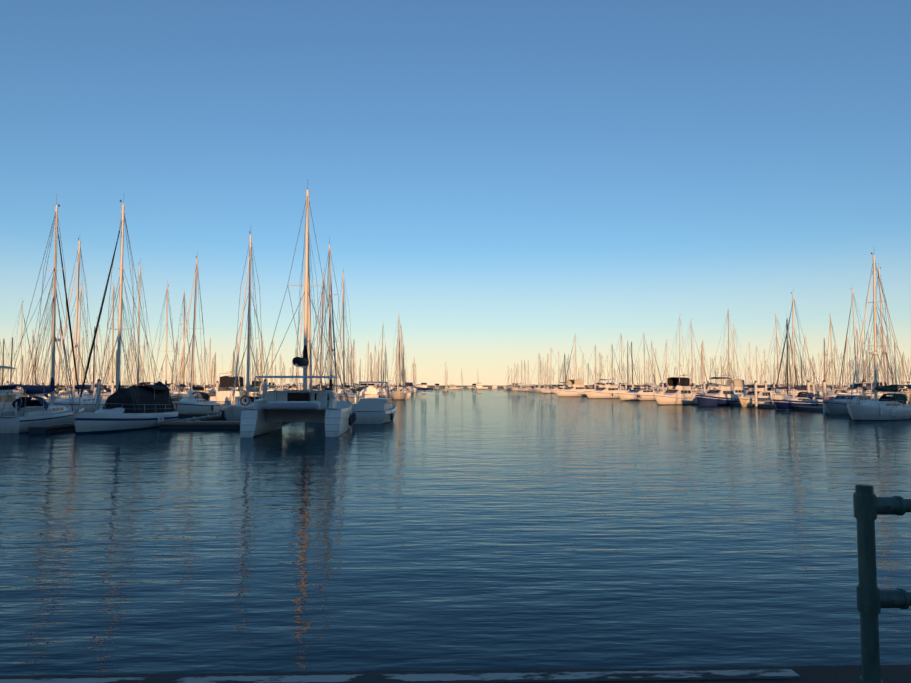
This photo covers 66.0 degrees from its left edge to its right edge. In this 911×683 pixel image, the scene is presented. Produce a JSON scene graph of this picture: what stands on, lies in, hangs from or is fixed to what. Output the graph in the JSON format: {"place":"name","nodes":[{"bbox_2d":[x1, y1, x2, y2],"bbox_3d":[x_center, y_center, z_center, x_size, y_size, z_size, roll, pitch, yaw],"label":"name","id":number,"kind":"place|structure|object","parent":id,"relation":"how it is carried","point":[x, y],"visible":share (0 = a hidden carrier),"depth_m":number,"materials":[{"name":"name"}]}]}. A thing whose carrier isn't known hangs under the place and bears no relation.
{"place":"outdoors","nodes":[
{"label":"outdoors","id":0,"kind":"place"},
{"bbox_2d":[0,385,910,675],"bbox_3d":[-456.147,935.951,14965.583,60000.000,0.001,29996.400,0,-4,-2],"label":"harbour water","id":1,"kind":"structure","parent":0,"point":[474,529],"depth_m":13.61,"materials":[{"name":"blue liquid"}]},
{"bbox_2d":[0,342,14,390],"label":"sailboat","id":2,"kind":"object","parent":1,"relation":"on","point":[4,365],"visible":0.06,"depth_m":105.00,"materials":[{"name":"white"}]},
{"bbox_2d":[0,366,36,411],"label":"motor cruiser","id":3,"kind":"object","parent":1,"relation":"on","point":[3,395],"visible":0.17,"depth_m":49.36,"materials":[{"name":"white"}]},
{"bbox_2d":[5,301,36,396],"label":"sailboat","id":4,"kind":"object","parent":1,"relation":"on","point":[17,390],"visible":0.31,"depth_m":157.20,"materials":[{"name":"white"}]},
{"bbox_2d":[16,348,34,389],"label":"sailboat","id":5,"kind":"object","parent":1,"relation":"on","point":[26,369],"visible":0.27,"depth_m":171.97,"materials":[{"name":"white"}]},
{"bbox_2d":[20,330,43,397],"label":"sailboat","id":6,"kind":"object","parent":1,"relation":"on","point":[33,339],"visible":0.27,"depth_m":137.32,"materials":[{"name":"white"}]},
{"bbox_2d":[0,195,84,432],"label":"sailboat","id":7,"kind":"object","parent":1,"relation":"on","point":[25,415],"visible":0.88,"depth_m":48.70,"materials":[{"name":"white"}]},
{"bbox_2d":[20,283,71,401],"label":"sailboat","id":8,"kind":"object","parent":1,"relation":"on","point":[46,397],"visible":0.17,"depth_m":90.47,"materials":[{"name":"white"}]},
{"bbox_2d":[36,321,68,395],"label":"sailboat","id":9,"kind":"object","parent":1,"relation":"on","point":[56,387],"visible":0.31,"depth_m":125.19,"materials":[{"name":"white"}]},
{"bbox_2d":[47,238,106,411],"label":"sailboat","id":10,"kind":"object","parent":1,"relation":"on","point":[87,406],"visible":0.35,"depth_m":73.62,"materials":[{"name":"white"}]},
{"bbox_2d":[60,285,102,398],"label":"sailboat","id":11,"kind":"object","parent":1,"relation":"on","point":[83,394],"visible":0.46,"depth_m":105.69,"materials":[{"name":"white"}]},
{"bbox_2d":[79,319,114,393],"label":"sailboat","id":12,"kind":"object","parent":1,"relation":"on","point":[108,390],"visible":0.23,"depth_m":138.60,"materials":[{"name":"white"}]},
{"bbox_2d":[94,285,131,398],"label":"sailboat","id":13,"kind":"object","parent":1,"relation":"on","point":[105,395],"visible":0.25,"depth_m":122.35,"materials":[{"name":"white"}]},
{"bbox_2d":[73,200,178,433],"bbox_3d":[-23.110,-1.935,49.288,3.609,16.951,11.000,-1,-4,5],"label":"sailboat","id":14,"kind":"object","parent":1,"relation":"on","point":[136,407],"visible":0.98,"depth_m":48.28,"materials":[{"name":"white plastic"}]},
{"bbox_2d":[122,335,139,385],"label":"sailboat","id":15,"kind":"object","parent":1,"relation":"on","point":[132,364],"visible":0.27,"depth_m":189.16,"materials":[{"name":"white"}]},
{"bbox_2d":[123,259,156,387],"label":"sailboat","id":16,"kind":"object","parent":1,"relation":"on","point":[139,313],"visible":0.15,"depth_m":89.83,"materials":[{"name":"white"}]},
{"bbox_2d":[139,336,148,384],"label":"sailboat","id":17,"kind":"object","parent":1,"relation":"on","point":[144,348],"visible":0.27,"depth_m":171.54,"materials":[{"name":"white"}]},
{"bbox_2d":[135,282,182,400],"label":"sailboat","id":18,"kind":"object","parent":1,"relation":"on","point":[174,397],"visible":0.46,"depth_m":107.82,"materials":[{"name":"white"}]},
{"bbox_2d":[170,338,185,392],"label":"sailboat","id":19,"kind":"object","parent":1,"relation":"on","point":[181,389],"visible":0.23,"depth_m":191.36,"materials":[{"name":"white"}]},
{"bbox_2d":[167,293,198,398],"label":"sailboat","id":20,"kind":"object","parent":1,"relation":"on","point":[186,395],"visible":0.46,"depth_m":124.91,"materials":[{"name":"fibreglass"},{"name":"aluminium"},{"name":"blue canvas"}]},
{"bbox_2d":[7,354,383,389],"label":"moored boats","id":21,"kind":"object","parent":1,"relation":"on","point":[244,388],"visible":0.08,"depth_m":374.22,"materials":[{"name":"white"}]},
{"bbox_2d":[172,253,219,411],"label":"sailboat","id":22,"kind":"object","parent":1,"relation":"on","point":[190,404],"visible":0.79,"depth_m":73.38,"materials":[{"name":"white"}]},
{"bbox_2d":[0,326,393,393],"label":"moored boats","id":23,"kind":"object","parent":1,"relation":"on","point":[233,371],"visible":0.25,"depth_m":206.92,"materials":[{"name":"white"}]},
{"bbox_2d":[0,343,402,390],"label":"moored boats","id":24,"kind":"object","parent":1,"relation":"on","point":[188,382],"visible":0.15,"depth_m":306.95,"materials":[{"name":"white"}]},
{"bbox_2d":[1,358,405,388],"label":"moored boats","id":25,"kind":"object","parent":1,"relation":"on","point":[175,377],"visible":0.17,"depth_m":423.38,"materials":[{"name":"white"}]},
{"bbox_2d":[1,358,406,389],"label":"moored boats","id":26,"kind":"object","parent":1,"relation":"on","point":[171,376],"visible":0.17,"depth_m":406.33,"materials":[{"name":"white"}]},
{"bbox_2d":[33,353,405,390],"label":"moored boats","id":27,"kind":"object","parent":1,"relation":"on","point":[280,386],"visible":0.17,"depth_m":356.07,"materials":[{"name":"white"}]},
{"bbox_2d":[48,337,398,392],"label":"moored boats","id":28,"kind":"object","parent":1,"relation":"on","point":[213,390],"visible":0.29,"depth_m":259.31,"materials":[{"name":"white"}]},
{"bbox_2d":[210,355,244,409],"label":"motor cruiser","id":29,"kind":"object","parent":1,"relation":"on","point":[224,392],"visible":0.62,"depth_m":88.59,"materials":[{"name":"white plastic"}]},
{"bbox_2d":[229,335,240,390],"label":"sailboat","id":30,"kind":"object","parent":1,"relation":"on","point":[236,362],"visible":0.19,"depth_m":193.90,"materials":[{"name":"white"}]},
{"bbox_2d":[221,231,275,420],"bbox_3d":[-17.326,-1.344,59.594,3.718,17.051,10.700,0,-4,-2],"label":"sailboat","id":31,"kind":"object","parent":1,"relation":"on","point":[233,412],"visible":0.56,"depth_m":58.68,"materials":[{"name":"fibreglass"},{"name":"wire"},{"name":"black canvas"}]},
{"bbox_2d":[249,378,262,395],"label":"motor cruiser","id":32,"kind":"object","parent":1,"relation":"on","point":[253,383],"visible":0.19,"depth_m":170.60,"materials":[{"name":"white"}]},
{"bbox_2d":[252,338,268,396],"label":"sailboat","id":33,"kind":"object","parent":1,"relation":"on","point":[261,373],"visible":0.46,"depth_m":159.57,"materials":[{"name":"white"}]},
{"bbox_2d":[240,190,355,436],"bbox_3d":[-10.321,-2.558,47.746,6.940,18.101,13.100,0,-4,-6],"label":"catamaran","id":34,"kind":"object","parent":1,"relation":"on","point":[272,410],"visible":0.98,"depth_m":44.03,"materials":[{"name":"white"}]},
{"bbox_2d":[291,234,324,389],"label":"sailboat","id":35,"kind":"object","parent":1,"relation":"on","point":[308,379],"visible":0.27,"depth_m":74.80,"materials":[{"name":"white metal"}]},
{"bbox_2d":[314,347,319,384],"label":"sailboat","id":36,"kind":"object","parent":1,"relation":"on","point":[316,368],"visible":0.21,"depth_m":193.07,"materials":[{"name":"white"}]},
{"bbox_2d":[312,272,339,400],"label":"sailboat","id":37,"kind":"object","parent":1,"relation":"on","point":[323,308],"visible":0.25,"depth_m":90.29,"materials":[{"name":"white"}]},
{"bbox_2d":[307,236,347,422],"bbox_3d":[-11.296,-1.164,62.445,3.652,17.051,10.700,-1,-4,-2],"label":"sailboat","id":38,"kind":"object","parent":1,"relation":"on","point":[330,387],"visible":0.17,"depth_m":63.27,"materials":[{"name":"white metal"}]},
{"bbox_2d":[333,383,352,394],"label":"motor cruiser","id":39,"kind":"object","parent":1,"relation":"on","point":[340,390],"visible":0.19,"depth_m":156.29,"materials":[{"name":"white plastic"}]},
{"bbox_2d":[332,272,362,402],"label":"sailboat","id":40,"kind":"object","parent":1,"relation":"on","point":[351,397],"visible":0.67,"depth_m":105.73,"materials":[{"name":"white"}]},
{"bbox_2d":[349,343,356,392],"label":"sailboat","id":41,"kind":"object","parent":1,"relation":"on","point":[353,367],"visible":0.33,"depth_m":206.04,"materials":[{"name":"white"}]},
{"bbox_2d":[357,367,379,398],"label":"motor cruiser","id":42,"kind":"object","parent":1,"relation":"on","point":[370,391],"visible":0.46,"depth_m":135.25,"materials":[{"name":"white plastic"}]},
{"bbox_2d":[352,382,395,423],"bbox_3d":[-6.648,5.318,59.814,3.539,3.780,9.513,0,-4,3],"label":"motor cruiser","id":43,"kind":"object","parent":1,"relation":"on","point":[371,410],"visible":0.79,"depth_m":55.21,"materials":[{"name":"white plastic"}]},
{"bbox_2d":[369,344,380,395],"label":"sailboat","id":44,"kind":"object","parent":1,"relation":"on","point":[375,376],"visible":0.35,"depth_m":172.80,"materials":[{"name":"white"}]},
{"bbox_2d":[376,326,387,395],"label":"sailboat","id":45,"kind":"object","parent":1,"relation":"on","point":[382,392],"visible":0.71,"depth_m":193.07,"materials":[{"name":"white"}]},
{"bbox_2d":[382,345,390,391],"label":"sailboat","id":46,"kind":"object","parent":1,"relation":"on","point":[385,358],"visible":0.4,"depth_m":207.84,"materials":[{"name":"white metal"}]},
{"bbox_2d":[386,315,406,399],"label":"sailboat","id":47,"kind":"object","parent":1,"relation":"on","point":[398,395],"visible":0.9,"depth_m":149.44,"materials":[{"name":"white"}]},
{"bbox_2d":[394,335,405,389],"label":"sailboat","id":48,"kind":"object","parent":1,"relation":"on","point":[400,370],"visible":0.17,"depth_m":185.16,"materials":[{"name":"white"}]},
{"bbox_2d":[392,324,409,397],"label":"sailboat","id":49,"kind":"object","parent":1,"relation":"on","point":[408,394],"visible":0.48,"depth_m":167.56,"materials":[{"name":"white"}]},
{"bbox_2d":[398,346,411,395],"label":"sailboat","id":50,"kind":"object","parent":1,"relation":"on","point":[403,367],"visible":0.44,"depth_m":198.92,"materials":[{"name":"white"}]},
{"bbox_2d":[16,385,846,387],"bbox_3d":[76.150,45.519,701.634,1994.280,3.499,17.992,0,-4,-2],"label":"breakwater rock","id":51,"kind":"object","parent":1,"relation":"on","point":[433,386],"visible":0.1,"depth_m":695.35,"materials":[{"name":"grey stone"}]},
{"bbox_2d":[442,369,448,391],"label":"sailboat","id":52,"kind":"object","parent":1,"relation":"on","point":[445,390],"visible":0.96,"depth_m":326.90,"materials":[{"name":"white"}]},
{"bbox_2d":[4,379,909,433],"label":"marina pontoons","id":53,"kind":"object","parent":1,"relation":"on","point":[203,420],"visible":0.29,"depth_m":65.28,"materials":[{"name":"grey"}]},
{"bbox_2d":[195,364,785,388],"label":"moored boats","id":54,"kind":"object","parent":1,"relation":"on","point":[494,387],"visible":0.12,"depth_m":611.82,"materials":[{"name":"white"}]},
{"bbox_2d":[405,333,656,393],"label":"moored boats","id":55,"kind":"object","parent":1,"relation":"on","point":[516,387],"visible":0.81,"depth_m":266.16,"materials":[{"name":"white"}]},
{"bbox_2d":[276,363,789,388],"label":"moored boats","id":56,"kind":"object","parent":1,"relation":"on","point":[452,386],"visible":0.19,"depth_m":524.08,"materials":[{"name":"white"}]},
{"bbox_2d":[554,378,594,396],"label":"motor cruiser","id":57,"kind":"object","parent":1,"relation":"on","point":[575,388],"visible":0.88,"depth_m":187.01,"materials":[{"name":"white plastic"}]},
{"bbox_2d":[284,357,910,389],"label":"moored boats","id":58,"kind":"object","parent":1,"relation":"on","point":[423,386],"visible":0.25,"depth_m":467.06,"materials":[{"name":"white"}]},
{"bbox_2d":[584,372,629,398],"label":"motor cruiser","id":59,"kind":"object","parent":1,"relation":"on","point":[606,391],"visible":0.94,"depth_m":161.34,"materials":[{"name":"white plastic"}]},
{"bbox_2d":[616,383,665,400],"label":"motor cruiser","id":60,"kind":"object","parent":1,"relation":"on","point":[639,395],"visible":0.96,"depth_m":137.77,"materials":[{"name":"white plastic"}]},
{"bbox_2d":[639,342,661,390],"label":"sailboat","id":61,"kind":"object","parent":1,"relation":"on","point":[652,373],"visible":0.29,"depth_m":199.48,"materials":[{"name":"white"}]},
{"bbox_2d":[532,338,790,391],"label":"moored boats","id":62,"kind":"object","parent":1,"relation":"on","point":[701,367],"visible":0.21,"depth_m":323.96,"materials":[{"name":"white"}]},
{"bbox_2d":[659,319,691,390],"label":"sailboat","id":63,"kind":"object","parent":1,"relation":"on","point":[673,357],"visible":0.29,"depth_m":179.89,"materials":[{"name":"white"}]},
{"bbox_2d":[653,364,703,404],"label":"motor cruiser","id":64,"kind":"object","parent":1,"relation":"on","point":[678,391],"visible":0.94,"depth_m":110.36,"materials":[{"name":"white plastic"}]},
{"bbox_2d":[665,323,706,393],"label":"sailboat","id":65,"kind":"object","parent":1,"relation":"on","point":[693,390],"visible":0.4,"depth_m":168.16,"materials":[{"name":"white"}]},
{"bbox_2d":[695,363,745,405],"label":"motor cruiser","id":66,"kind":"object","parent":1,"relation":"on","point":[720,395],"visible":0.96,"depth_m":104.96,"materials":[{"name":"white"}]},
{"bbox_2d":[702,310,741,393],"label":"sailboat","id":67,"kind":"object","parent":1,"relation":"on","point":[716,385],"visible":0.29,"depth_m":148.79,"materials":[{"name":"white metal"}]},
{"bbox_2d":[720,325,747,391],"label":"sailboat","id":68,"kind":"object","parent":1,"relation":"on","point":[746,389],"visible":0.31,"depth_m":183.13,"materials":[{"name":"white"}]},
{"bbox_2d":[725,371,747,393],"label":"motor cruiser","id":69,"kind":"object","parent":1,"relation":"on","point":[738,386],"visible":0.23,"depth_m":135.96,"materials":[{"name":"white"}]},
{"bbox_2d":[677,368,797,384],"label":"moored boats","id":70,"kind":"object","parent":1,"relation":"on","point":[702,378],"visible":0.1,"depth_m":626.17,"materials":[{"name":"white"}]},
{"bbox_2d":[585,327,892,395],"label":"moored boats","id":71,"kind":"object","parent":1,"relation":"on","point":[819,392],"visible":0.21,"depth_m":231.60,"materials":[{"name":"white"}]},
{"bbox_2d":[738,370,781,406],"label":"motor cruiser","id":72,"kind":"object","parent":1,"relation":"on","point":[763,397],"visible":0.77,"depth_m":98.37,"materials":[{"name":"white plastic"}]},
{"bbox_2d":[637,335,910,391],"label":"moored boats","id":73,"kind":"object","parent":1,"relation":"on","point":[878,383],"visible":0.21,"depth_m":298.59,"materials":[{"name":"white"}]},
{"bbox_2d":[771,319,798,399],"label":"sailboat","id":74,"kind":"object","parent":1,"relation":"on","point":[786,387],"visible":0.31,"depth_m":119.31,"materials":[{"name":"white"}]},
{"bbox_2d":[763,315,812,395],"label":"sailboat","id":75,"kind":"object","parent":1,"relation":"on","point":[785,392],"visible":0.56,"depth_m":157.18,"materials":[{"name":"white"}]},
{"bbox_2d":[684,350,910,388],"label":"moored boats","id":76,"kind":"object","parent":1,"relation":"on","point":[774,378],"visible":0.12,"depth_m":366.73,"materials":[{"name":"white"}]},
{"bbox_2d":[772,292,828,409],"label":"sailboat","id":77,"kind":"object","parent":1,"relation":"on","point":[789,403],"visible":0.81,"depth_m":87.61,"materials":[{"name":"blue"}]},
{"bbox_2d":[795,334,812,390],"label":"sailboat","id":78,"kind":"object","parent":1,"relation":"on","point":[801,385],"visible":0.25,"depth_m":180.53,"materials":[{"name":"white"}]},
{"bbox_2d":[762,358,901,387],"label":"moored boats","id":79,"kind":"object","parent":1,"relation":"on","point":[833,373],"visible":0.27,"depth_m":414.39,"materials":[{"name":"white"}]},
{"bbox_2d":[825,315,845,399],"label":"sailboat","id":80,"kind":"object","parent":1,"relation":"on","point":[833,387],"visible":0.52,"depth_m":133.03,"materials":[{"name":"white"}]},
{"bbox_2d":[823,382,879,413],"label":"motor cruiser","id":81,"kind":"object","parent":1,"relation":"on","point":[837,404],"visible":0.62,"depth_m":74.01,"materials":[{"name":"white plastic"}]},
{"bbox_2d":[831,368,884,393],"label":"motor cruiser","id":82,"kind":"object","parent":1,"relation":"on","point":[846,390],"visible":0.12,"depth_m":153.83,"materials":[{"name":"white"}]},
{"bbox_2d":[837,289,891,395],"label":"sailboat","id":83,"kind":"object","parent":1,"relation":"on","point":[855,357],"visible":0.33,"depth_m":126.64,"materials":[{"name":"white"}]},
{"bbox_2d":[863,334,884,393],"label":"sailboat","id":84,"kind":"object","parent":1,"relation":"on","point":[869,360],"visible":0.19,"depth_m":179.22,"materials":[{"name":"white"}]},
{"bbox_2d":[848,263,908,405],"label":"sailboat","id":85,"kind":"object","parent":1,"relation":"on","point":[885,383],"visible":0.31,"depth_m":94.22,"materials":[{"name":"white"}]},
{"bbox_2d":[847,252,910,420],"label":"sailboat","id":86,"kind":"object","parent":1,"relation":"on","point":[883,408],"visible":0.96,"depth_m":62.01,"materials":[{"name":"white"}]},
{"bbox_2d":[887,338,907,396],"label":"sailboat","id":87,"kind":"object","parent":1,"relation":"on","point":[902,387],"visible":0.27,"depth_m":167.46,"materials":[{"name":"white"}]},
{"bbox_2d":[904,357,910,397],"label":"sailboat","id":88,"kind":"object","parent":1,"relation":"on","point":[908,393],"visible":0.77,"depth_m":158.79,"materials":[{"name":"white"}]},
{"bbox_2d":[0,665,910,682],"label":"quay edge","id":89,"kind":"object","parent":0,"point":[853,673],"depth_m":3.70,"materials":[{"name":"concrete"}]},
{"bbox_2d":[0,667,801,682],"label":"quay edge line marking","id":90,"kind":"object","parent":89,"relation":"on","point":[578,675],"visible":1,"depth_m":3.67,"materials":[{"name":"paint"}]},
{"bbox_2d":[853,484,910,682],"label":"quay handrail","id":91,"kind":"object","parent":89,"relation":"on","point":[869,506],"visible":1,"depth_m":3.48,"materials":[{"name":"metal"}]},
{"bbox_2d":[0,0,910,384],"label":"sky","id":92,"kind":"structure","parent":0,"point":[509,181],"materials":[{"name":"blue"}]}
]}

